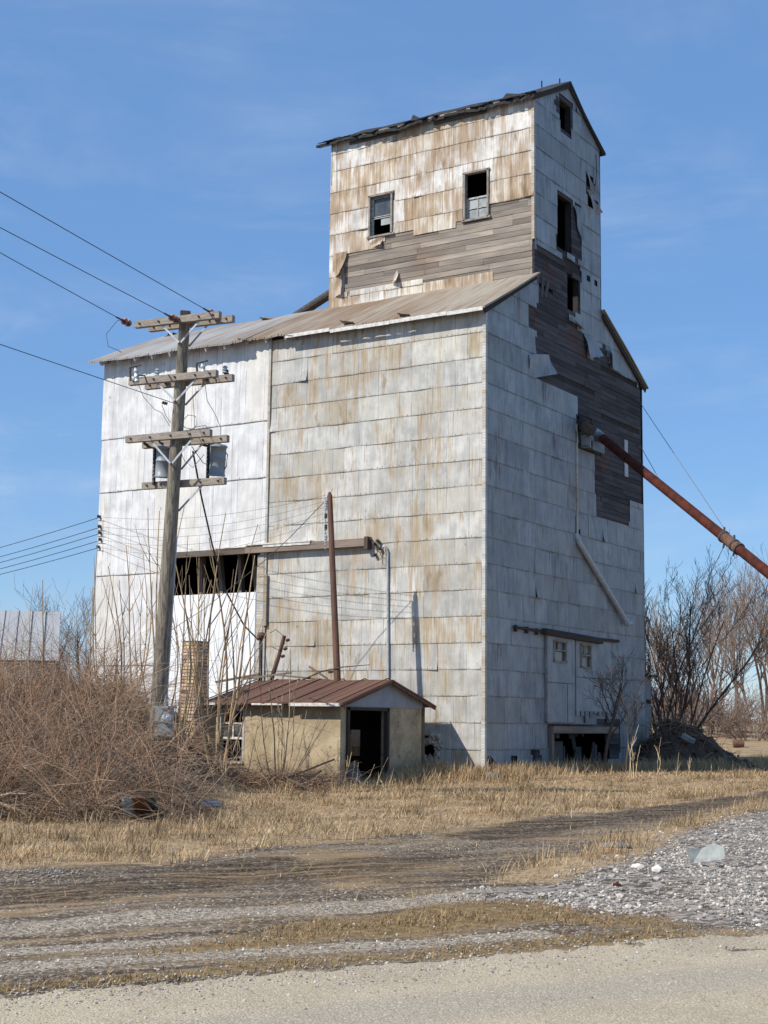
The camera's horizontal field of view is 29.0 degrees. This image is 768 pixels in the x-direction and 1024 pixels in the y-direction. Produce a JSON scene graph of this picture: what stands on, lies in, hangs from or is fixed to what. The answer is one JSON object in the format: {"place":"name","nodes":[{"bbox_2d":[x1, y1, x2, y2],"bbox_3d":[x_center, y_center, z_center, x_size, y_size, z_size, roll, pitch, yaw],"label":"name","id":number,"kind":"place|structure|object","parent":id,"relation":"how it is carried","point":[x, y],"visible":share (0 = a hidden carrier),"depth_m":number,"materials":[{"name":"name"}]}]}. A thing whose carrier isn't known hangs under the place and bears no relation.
{"place":"outdoors","nodes":[
{"label":"outdoors","id":0,"kind":"place"},
{"bbox_2d":[0,700,767,997],"bbox_3d":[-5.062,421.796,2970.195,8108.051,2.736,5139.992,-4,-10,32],"label":"ground","id":1,"kind":"structure","parent":0,"point":[175,883],"depth_m":14.03,"materials":[{"name":"grey gravel"}]},
{"bbox_2d":[0,609,27,704],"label":"sapling","id":2,"kind":"object","parent":1,"relation":"on","point":[15,661],"visible":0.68,"depth_m":28.18,"materials":[{"name":"brown plant"}]},
{"bbox_2d":[0,802,29,816],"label":"stick","id":3,"kind":"object","parent":1,"relation":"on","point":[19,810],"visible":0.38,"depth_m":20.86,"materials":[{"name":"beige wood"}]},
{"bbox_2d":[0,609,60,683],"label":"metal shed","id":4,"kind":"structure","parent":1,"relation":"on","point":[12,620],"depth_m":68.48,"materials":[{"name":"metal"}]},
{"bbox_2d":[19,580,52,704],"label":"sapling","id":5,"kind":"object","parent":1,"relation":"on","point":[43,643],"visible":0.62,"depth_m":28.81,"materials":[{"name":"brown plant"}]},
{"bbox_2d":[0,866,96,882],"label":"cinder patch","id":6,"kind":"object","parent":1,"relation":"on","point":[50,872],"visible":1,"depth_m":14.71,"materials":[{"name":"grey gravel"}]},
{"bbox_2d":[14,573,94,680],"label":"bare tree","id":7,"kind":"object","parent":1,"relation":"on","point":[76,637],"visible":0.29,"depth_m":74.17,"materials":[{"name":"brown plant"}]},
{"bbox_2d":[0,668,203,820],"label":"bush","id":8,"kind":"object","parent":1,"relation":"on","point":[84,733],"depth_m":26.26,"materials":[{"name":"brown plant"}]},
{"bbox_2d":[79,544,125,689],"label":"sapling","id":9,"kind":"object","parent":1,"relation":"on","point":[92,622],"visible":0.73,"depth_m":29.66,"materials":[{"name":"brown plant"}]},
{"bbox_2d":[108,545,158,707],"bbox_3d":[-5.134,2.519,29.853,1.152,3.639,0.700,-2,-9,21],"label":"sapling","id":10,"kind":"object","parent":1,"relation":"on","point":[119,629],"visible":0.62,"depth_m":29.88,"materials":[{"name":"brown plant"}]},
{"bbox_2d":[122,797,160,815],"bbox_3d":[-3.494,4.238,21.436,0.475,0.288,1.040,1,-8,-1],"label":"rusty metal barrel","id":11,"kind":"object","parent":1,"relation":"on","point":[139,805],"visible":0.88,"depth_m":21.21,"materials":[{"name":"brown metal"}]},
{"bbox_2d":[127,508,178,709],"bbox_3d":[-4.524,2.092,28.560,1.015,4.390,0.938,4,-9,-22],"label":"sapling","id":12,"kind":"object","parent":1,"relation":"on","point":[152,614],"visible":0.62,"depth_m":28.79,"materials":[{"name":"brown plant"}]},
{"bbox_2d":[0,588,327,826],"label":"tangled brush","id":13,"kind":"object","parent":1,"relation":"on","point":[106,793],"visible":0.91,"depth_m":23.29,"materials":[{"name":"brown plant"}]},
{"bbox_2d":[0,792,25,797],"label":"stick","id":14,"kind":"object","parent":13,"relation":"on","point":[12,794],"visible":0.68,"depth_m":21.15,"materials":[{"name":"beige wood"}]},
{"bbox_2d":[106,308,234,745],"bbox_3d":[-3.861,0.870,26.414,2.194,9.155,2.074,-4,-10,32],"label":"utility pole","id":15,"kind":"object","parent":1,"relation":"on","point":[167,455],"visible":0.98,"depth_m":26.90,"materials":[{"name":"grey wood"}]},
{"bbox_2d":[0,252,115,316],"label":"overhead wire","id":16,"kind":"object","parent":15,"relation":"attached to","point":[57,284],"visible":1,"depth_m":25.05,"materials":[{"name":"black metal"}]},
{"bbox_2d":[0,227,162,312],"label":"overhead wire","id":17,"kind":"object","parent":15,"relation":"attached to","point":[79,269],"visible":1,"depth_m":24.33,"materials":[{"name":"black metal"}]},
{"bbox_2d":[0,344,174,403],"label":"overhead wire","id":18,"kind":"object","parent":15,"relation":"attached to","point":[82,372],"visible":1,"depth_m":24.77,"materials":[{"name":"black metal"}]},
{"bbox_2d":[0,192,202,307],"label":"overhead wire","id":19,"kind":"object","parent":15,"relation":"attached to","point":[98,248],"visible":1,"depth_m":23.33,"materials":[{"name":"black metal"}]},
{"bbox_2d":[192,451,258,639],"bbox_3d":[-3.227,0.796,29.133,0.381,3.178,4.795,-1,-8,11],"label":"service cable","id":20,"kind":"object","parent":15,"relation":"hanging from","point":[213,546],"visible":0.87,"depth_m":29.00,"materials":[{"name":"black rubber"}]},
{"bbox_2d":[153,506,211,744],"bbox_3d":[-3.915,2.260,28.961,1.245,4.695,0.670,0,-8,6],"label":"sapling","id":21,"kind":"object","parent":1,"relation":"on","point":[185,612],"visible":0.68,"depth_m":28.97,"materials":[{"name":"brown plant"}]},
{"bbox_2d":[171,597,205,754],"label":"sapling","id":22,"kind":"object","parent":1,"relation":"on","point":[181,666],"visible":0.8,"depth_m":28.03,"materials":[{"name":"brown plant"}]},
{"bbox_2d":[200,799,220,806],"bbox_3d":[-2.740,4.565,23.282,0.330,0.102,1.208,-2,-9,19],"label":"corrugated sheet","id":23,"kind":"object","parent":1,"relation":"on","point":[214,802],"visible":0.48,"depth_m":23.29,"materials":[{"name":"grey metal"}]},
{"bbox_2d":[175,513,268,775],"bbox_3d":[-3.247,2.663,29.522,1.728,5.316,0.996,4,-9,-24],"label":"sapling","id":24,"kind":"object","parent":1,"relation":"on","point":[201,714],"visible":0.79,"depth_m":29.39,"materials":[{"name":"brown plant"}]},
{"bbox_2d":[213,524,257,780],"bbox_3d":[-2.901,2.756,28.982,0.803,5.095,0.730,3,-8,-14],"label":"sapling","id":25,"kind":"object","parent":1,"relation":"on","point":[232,703],"visible":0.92,"depth_m":28.95,"materials":[{"name":"brown plant"}]},
{"bbox_2d":[231,678,264,783],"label":"sapling","id":26,"kind":"object","parent":1,"relation":"on","point":[238,741],"visible":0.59,"depth_m":29.85,"materials":[{"name":"brown plant"}]},
{"bbox_2d":[175,726,379,791],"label":"dead weeds","id":27,"kind":"object","parent":1,"relation":"on","point":[319,778],"visible":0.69,"depth_m":29.36,"materials":[{"name":"brown plant"}]},
{"bbox_2d":[272,772,305,776],"bbox_3d":[-1.842,5.184,29.300,0.736,0.099,0.070,1,-8,-1],"label":"plank","id":28,"kind":"object","parent":27,"relation":"on","point":[289,774],"visible":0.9,"depth_m":29.27,"materials":[{"name":"grey wood"}]},
{"bbox_2d":[281,759,334,780],"bbox_3d":[-1.495,5.069,29.200,1.055,0.454,0.090,0,-8,3],"label":"plank","id":29,"kind":"object","parent":27,"relation":"on","point":[308,769],"visible":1,"depth_m":29.16,"materials":[{"name":"brown wood"}]},
{"bbox_2d":[297,770,321,786],"bbox_3d":[-1.461,5.203,29.000,0.500,0.346,0.060,0,-8,5],"label":"plank","id":30,"kind":"object","parent":27,"relation":"on","point":[312,776],"visible":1,"depth_m":28.97,"materials":[{"name":"grey wood"}]},
{"bbox_2d":[250,643,327,787],"bbox_3d":[-1.930,4.107,29.598,1.584,2.982,0.817,0,-8,2],"label":"sapling","id":31,"kind":"object","parent":1,"relation":"on","point":[282,769],"visible":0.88,"depth_m":29.60,"materials":[{"name":"brown plant"}]},
{"bbox_2d":[286,777,314,791],"bbox_3d":[-1.493,5.347,28.800,0.824,0.402,0.080,1,-8,-4],"label":"plank","id":32,"kind":"object","parent":1,"relation":"on","point":[304,786],"visible":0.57,"depth_m":28.76,"materials":[{"name":"grey wood"}]},
{"bbox_2d":[169,641,436,782],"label":"stucco shed","id":33,"kind":"structure","parent":1,"relation":"on","point":[386,717],"depth_m":32.44,"materials":[{"name":"beige paint"}]},
{"bbox_2d":[219,708,244,763],"bbox_3d":[-3.329,4.898,32.531,0.720,1.190,0.140,-4,-10,32],"label":"window","id":34,"kind":"structure","parent":33,"relation":"in","point":[222,709],"depth_m":32.55,"materials":[{"name":"paint"}]},
{"bbox_2d":[215,673,259,682],"bbox_3d":[-3.432,3.902,34.905,1.176,0.225,0.120,-3,-9,25],"label":"plank","id":35,"kind":"object","parent":33,"relation":"on","point":[229,679],"visible":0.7,"depth_m":34.83,"materials":[{"name":"grey wood"}]},
{"bbox_2d":[257,632,265,680],"bbox_3d":[-2.893,3.452,34.876,0.195,1.277,0.202,3,-8,-14],"label":"pipe mast","id":36,"kind":"object","parent":33,"relation":"attached to","point":[261,635],"visible":0.82,"depth_m":34.88,"materials":[{"name":"metal"}]},
{"bbox_2d":[243,672,291,679],"bbox_3d":[-2.708,3.802,34.457,1.236,0.179,0.100,-3,-9,25],"label":"plank","id":37,"kind":"object","parent":33,"relation":"on","point":[255,677],"visible":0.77,"depth_m":34.42,"materials":[{"name":"grey wood"}]},
{"bbox_2d":[269,629,289,679],"bbox_3d":[-2.462,3.424,34.967,0.662,1.331,0.146,-6,-10,38],"label":"leaning post","id":38,"kind":"object","parent":33,"relation":"on","point":[279,653],"visible":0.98,"depth_m":34.96,"materials":[{"name":"wood"}]},
{"bbox_2d":[272,674,329,679],"bbox_3d":[-1.915,3.780,33.954,1.502,0.171,0.080,-3,-9,26],"label":"plank","id":39,"kind":"object","parent":33,"relation":"on","point":[293,676],"visible":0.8,"depth_m":34.00,"materials":[{"name":"grey wood"}]},
{"bbox_2d":[309,666,327,678],"bbox_3d":[-1.488,3.647,33.701,0.462,0.311,0.070,-1,-8,12],"label":"plank","id":40,"kind":"object","parent":33,"relation":"on","point":[316,671],"visible":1,"depth_m":33.67,"materials":[{"name":"grey wood"}]},
{"bbox_2d":[289,641,350,683],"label":"sapling","id":41,"kind":"object","parent":33,"relation":"on","point":[312,672],"visible":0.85,"depth_m":33.45,"materials":[{"name":"brown plant"}]},
{"bbox_2d":[301,664,369,679],"bbox_3d":[-1.082,3.622,33.454,1.784,0.361,0.109,-4,-9,29],"label":"branch","id":42,"kind":"object","parent":33,"relation":"on","point":[331,669],"visible":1,"depth_m":33.53,"materials":[{"name":"brown plant"}]},
{"bbox_2d":[324,488,340,679],"bbox_3d":[-1.110,2.904,33.656,0.690,6.987,0.179,-4,-10,32],"label":"creosoted post","id":43,"kind":"object","parent":1,"relation":"on","point":[328,503],"visible":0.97,"depth_m":33.84,"materials":[{"name":"brown wood"}]},
{"bbox_2d":[101,520,320,553],"bbox_3d":[-4.547,0.774,37.364,9.069,0.462,0.008,-7,-11,44],"label":"overhead wire","id":44,"kind":"object","parent":43,"relation":"attached to","point":[218,549],"visible":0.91,"depth_m":36.72,"materials":[{"name":"grey metal"}]},
{"bbox_2d":[104,507,323,536],"bbox_3d":[-4.527,0.369,37.411,0.008,0.423,9.033,9,-11,-44],"label":"overhead wire","id":45,"kind":"object","parent":43,"relation":"attached to","point":[221,532],"visible":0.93,"depth_m":36.70,"materials":[{"name":"grey metal"}]},
{"bbox_2d":[105,513,323,545],"bbox_3d":[-4.520,0.566,37.378,0.008,0.446,9.012,9,-11,-44],"label":"overhead wire","id":46,"kind":"object","parent":43,"relation":"attached to","point":[223,540],"visible":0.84,"depth_m":36.64,"materials":[{"name":"grey metal"}]},
{"bbox_2d":[106,501,323,529],"bbox_3d":[-4.533,0.185,37.443,9.052,0.394,0.008,-7,-11,45],"label":"overhead wire","id":47,"kind":"object","parent":43,"relation":"attached to","point":[206,526],"visible":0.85,"depth_m":37.60,"materials":[{"name":"grey metal"}]},
{"bbox_2d":[105,495,324,518],"bbox_3d":[-4.546,-0.068,37.489,9.088,0.431,0.008,-7,-11,44],"label":"overhead wire","id":48,"kind":"object","parent":43,"relation":"attached to","point":[238,512],"visible":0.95,"depth_m":36.21,"materials":[{"name":"grey metal"}]},
{"bbox_2d":[172,502,323,629],"bbox_3d":[-3.190,1.339,34.523,3.754,3.200,0.668,0,-8,4],"label":"service cable","id":49,"kind":"object","parent":43,"relation":"attached to","point":[261,563],"visible":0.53,"depth_m":34.68,"materials":[{"name":"black rubber"}]},
{"bbox_2d":[337,752,393,787],"bbox_3d":[-0.424,5.341,30.489,1.123,0.803,0.888,-4,-10,32],"label":"weed stalk","id":50,"kind":"object","parent":1,"relation":"on","point":[360,775],"visible":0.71,"depth_m":30.54,"materials":[{"name":"beige plant"}]},
{"bbox_2d":[88,78,656,770],"bbox_3d":[0.035,-1.667,42.063,12.836,19.258,10.770,-4,-10,32],"label":"grain elevator","id":51,"kind":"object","parent":1,"relation":"on","point":[442,386],"visible":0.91,"depth_m":37.93,"materials":[{"name":"paint"}]},
{"bbox_2d":[0,517,99,547],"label":"overhead wire","id":52,"kind":"object","parent":51,"relation":"attached to","point":[51,532],"visible":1,"depth_m":42.38,"materials":[{"name":"black metal"}]},
{"bbox_2d":[0,547,99,574],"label":"overhead wire","id":53,"kind":"object","parent":51,"relation":"attached to","point":[49,561],"visible":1,"depth_m":42.30,"materials":[{"name":"black metal"}]},
{"bbox_2d":[0,533,100,562],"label":"overhead wire","id":54,"kind":"object","parent":51,"relation":"attached to","point":[50,548],"visible":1,"depth_m":42.36,"materials":[{"name":"black metal"}]},
{"bbox_2d":[0,540,100,568],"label":"overhead wire","id":55,"kind":"object","parent":51,"relation":"attached to","point":[51,554],"visible":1,"depth_m":42.26,"materials":[{"name":"black metal"}]},
{"bbox_2d":[0,527,100,556],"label":"overhead wire","id":56,"kind":"object","parent":51,"relation":"attached to","point":[52,541],"visible":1,"depth_m":42.31,"materials":[{"name":"black metal"}]},
{"bbox_2d":[168,592,256,711],"bbox_3d":[-4.481,3.813,38.147,2.950,3.420,0.070,-4,-10,32],"label":"sliding door","id":57,"kind":"structure","parent":51,"relation":"in","point":[179,612],"depth_m":38.04,"materials":[{"name":"white metal"}]},
{"bbox_2d":[366,191,393,238],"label":"window","id":58,"kind":"structure","parent":51,"relation":"in","point":[383,206],"depth_m":40.34,"materials":[{"name":"grey wood"}]},
{"bbox_2d":[461,167,490,222],"bbox_3d":[2.426,-8.242,38.703,0.851,1.340,0.160,-4,-10,32],"label":"window","id":59,"kind":"structure","parent":51,"relation":"in","point":[483,213],"depth_m":38.73,"materials":[{"name":"white wood"}]},
{"bbox_2d":[545,635,575,722],"bbox_3d":[4.418,4.164,37.119,0.100,2.180,1.608,-4,-10,32],"label":"sliding door","id":60,"kind":"structure","parent":51,"relation":"in","point":[559,666],"depth_m":37.02,"materials":[{"name":"white metal"}]},
{"bbox_2d":[575,640,612,711],"bbox_3d":[5.496,4.253,38.874,0.100,1.936,2.293,-4,-10,32],"label":"sliding door","id":61,"kind":"structure","parent":51,"relation":"in","point":[599,655],"depth_m":38.70,"materials":[{"name":"white metal"}]},
{"bbox_2d":[592,428,767,578],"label":"auger pipe","id":62,"kind":"object","parent":51,"relation":"attached to","point":[731,543],"visible":0.98,"depth_m":35.67,"materials":[{"name":"metal"}]},
{"bbox_2d":[705,549,722,583],"bbox_3d":[7.821,1.294,35.218,0.016,0.706,1.687,1,-8,-3],"label":"stay cable","id":63,"kind":"object","parent":62,"relation":"hanging from","point":[713,566],"visible":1,"depth_m":35.23,"materials":[{"name":"grey metal"}]},
{"bbox_2d":[640,403,722,526],"bbox_3d":[7.637,-1.404,38.705,0.016,4.741,7.856,1,-8,-4],"label":"stay cable","id":64,"kind":"object","parent":51,"relation":"attached to","point":[685,470],"visible":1,"depth_m":37.47,"materials":[{"name":"grey metal"}]},
{"bbox_2d":[0,704,767,907],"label":"dry grass","id":65,"kind":"structure","parent":1,"relation":"on","point":[438,771],"depth_m":24.03,"materials":[{"name":"beige plant"}]},
{"bbox_2d":[0,807,767,1023],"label":"gravel","id":66,"kind":"structure","parent":1,"relation":"on","point":[680,866],"depth_m":12.83,"materials":[{"name":"grey gravel"}]},
{"bbox_2d":[687,843,724,862],"bbox_3d":[3.474,3.678,16.020,0.397,0.215,0.119,0,-8,5],"label":"folded sheet","id":67,"kind":"object","parent":66,"relation":"on","point":[712,851],"visible":1,"depth_m":16.01,"materials":[{"name":"metal"}]},
{"bbox_2d":[0,861,767,1006],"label":"verge grass","id":68,"kind":"structure","parent":1,"relation":"on","point":[351,926],"depth_m":11.04,"materials":[{"name":"brown plant"}]},
{"bbox_2d":[485,772,501,778],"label":"concrete block","id":69,"kind":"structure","parent":1,"relation":"on","point":[493,774],"depth_m":32.65,"materials":[{"name":"grey concrete"}]},
{"bbox_2d":[581,650,644,770],"bbox_3d":[5.716,4.962,36.619,1.595,3.240,1.721,-4,-10,32],"label":"young tree","id":70,"kind":"object","parent":1,"relation":"on","point":[611,732],"visible":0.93,"depth_m":36.38,"materials":[{"name":"brown plant"}]},
{"bbox_2d":[602,842,628,846],"bbox_3d":[2.839,4.106,18.335,0.361,0.050,0.200,0,-8,4],"label":"flat sheet","id":71,"kind":"object","parent":1,"relation":"on","point":[626,843],"visible":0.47,"depth_m":18.29,"materials":[{"name":"metal"}]},
{"bbox_2d":[574,898,668,930],"bbox_3d":[1.889,3.222,11.793,0.741,0.230,1.065,0,-8,8],"label":"weed stalk","id":72,"kind":"object","parent":1,"relation":"on","point":[608,915],"visible":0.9,"depth_m":11.74,"materials":[{"name":"brown plant"}]},
{"bbox_2d":[589,661,656,771],"bbox_3d":[5.911,5.019,35.846,2.012,2.905,1.305,4,-9,-21],"label":"young tree","id":73,"kind":"object","parent":1,"relation":"on","point":[628,733],"visible":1,"depth_m":35.78,"materials":[{"name":"brown plant"}]},
{"bbox_2d":[628,725,640,777],"bbox_3d":[5.614,5.441,33.578,0.266,1.260,0.623,-3,-9,21],"label":"weed stalk","id":74,"kind":"object","parent":1,"relation":"on","point":[631,758],"visible":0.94,"depth_m":33.43,"materials":[{"name":"beige plant"}]},
{"bbox_2d":[631,863,643,867],"bbox_3d":[2.663,3.717,15.611,0.156,0.054,0.098,-2,-8,18],"label":"stone","id":75,"kind":"object","parent":1,"relation":"on","point":[637,865],"visible":1,"depth_m":15.58,"materials":[{"name":"white stone"}]},
{"bbox_2d":[652,865,662,871],"bbox_3d":[2.814,3.671,15.265,0.120,0.097,0.124,-4,-10,32],"label":"stone","id":76,"kind":"object","parent":1,"relation":"on","point":[657,868],"visible":0.94,"depth_m":15.22,"materials":[{"name":"white stone"}]},
{"bbox_2d":[645,589,678,715],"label":"bare tree","id":77,"kind":"object","parent":1,"relation":"on","point":[654,656],"visible":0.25,"depth_m":85.57,"materials":[{"name":"brown plant"}]},
{"bbox_2d":[645,605,688,722],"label":"bare tree","id":78,"kind":"object","parent":1,"relation":"on","point":[653,653],"visible":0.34,"depth_m":61.62,"materials":[{"name":"brown plant"}]},
{"bbox_2d":[654,740,691,775],"bbox_3d":[6.590,5.616,33.827,0.843,0.961,0.761,-1,-8,9],"label":"weed stalk","id":79,"kind":"object","parent":1,"relation":"on","point":[660,762],"visible":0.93,"depth_m":33.86,"materials":[{"name":"beige plant"}]},
{"bbox_2d":[647,701,701,734],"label":"thicket","id":80,"kind":"object","parent":1,"relation":"on","point":[673,716],"visible":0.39,"depth_m":41.26,"materials":[{"name":"brown plant"}]},
{"bbox_2d":[651,687,700,719],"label":"pale building","id":81,"kind":"structure","parent":1,"relation":"on","point":[669,700],"depth_m":121.39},
{"bbox_2d":[651,680,730,724],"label":"thicket","id":82,"kind":"object","parent":1,"relation":"on","point":[689,703],"visible":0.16,"depth_m":72.56,"materials":[{"name":"brown plant"}]},
{"bbox_2d":[633,707,754,768],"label":"soil heap","id":83,"kind":"object","parent":1,"relation":"on","point":[668,733],"visible":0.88,"depth_m":40.47,"materials":[{"name":"brown soil"}]},
{"bbox_2d":[681,733,695,743],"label":"plastic scrap","id":84,"kind":"object","parent":83,"relation":"on","point":[688,738],"visible":1,"depth_m":40.08,"materials":[{"name":"plastic"}]},
{"bbox_2d":[670,571,737,724],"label":"bare tree","id":85,"kind":"object","parent":1,"relation":"on","point":[719,640],"visible":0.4,"depth_m":73.35,"materials":[{"name":"brown plant"}]},
{"bbox_2d":[645,531,767,730],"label":"bare tree","id":86,"kind":"object","parent":1,"relation":"on","point":[689,653],"visible":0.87,"depth_m":43.28,"materials":[{"name":"brown plant"}]},
{"bbox_2d":[652,679,767,734],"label":"thicket","id":87,"kind":"object","parent":1,"relation":"on","point":[697,713],"visible":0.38,"depth_m":65.32,"materials":[{"name":"brown plant"}]},
{"bbox_2d":[688,570,759,714],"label":"bare tree","id":88,"kind":"object","parent":1,"relation":"on","point":[732,646],"visible":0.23,"depth_m":83.67,"materials":[{"name":"brown plant"}]},
{"bbox_2d":[683,579,766,698],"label":"bare tree","id":89,"kind":"object","parent":1,"relation":"on","point":[725,640],"visible":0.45,"depth_m":77.77,"materials":[{"name":"brown plant"}]},
{"bbox_2d":[692,680,767,740],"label":"thicket","id":90,"kind":"object","parent":1,"relation":"on","point":[730,731],"visible":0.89,"depth_m":61.81,"materials":[{"name":"brown plant"}]},
{"bbox_2d":[698,585,767,728],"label":"bare tree","id":91,"kind":"object","parent":1,"relation":"on","point":[734,637],"visible":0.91,"depth_m":69.44,"materials":[{"name":"brown plant"}]},
{"bbox_2d":[732,739,744,747],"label":"rusty drum","id":92,"kind":"object","parent":1,"relation":"on","point":[738,743],"visible":0.98,"depth_m":56.22,"materials":[{"name":"metal"}]},
{"bbox_2d":[710,554,767,720],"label":"bare tree","id":93,"kind":"object","parent":1,"relation":"on","point":[763,674],"visible":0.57,"depth_m":79.21,"materials":[{"name":"brown plant"}]},
{"bbox_2d":[729,544,767,673],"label":"bare tree","id":94,"kind":"object","parent":1,"relation":"on","point":[761,615],"visible":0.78,"depth_m":76.24,"materials":[{"name":"brown plant"}]},
{"bbox_2d":[0,934,767,1023],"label":"road","id":95,"kind":"structure","parent":0,"point":[611,994],"depth_m":8.63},
{"bbox_2d":[0,0,767,720],"label":"sky","id":96,"kind":"structure","parent":0,"point":[178,140],"materials":[{"name":"blue"}]}
]}

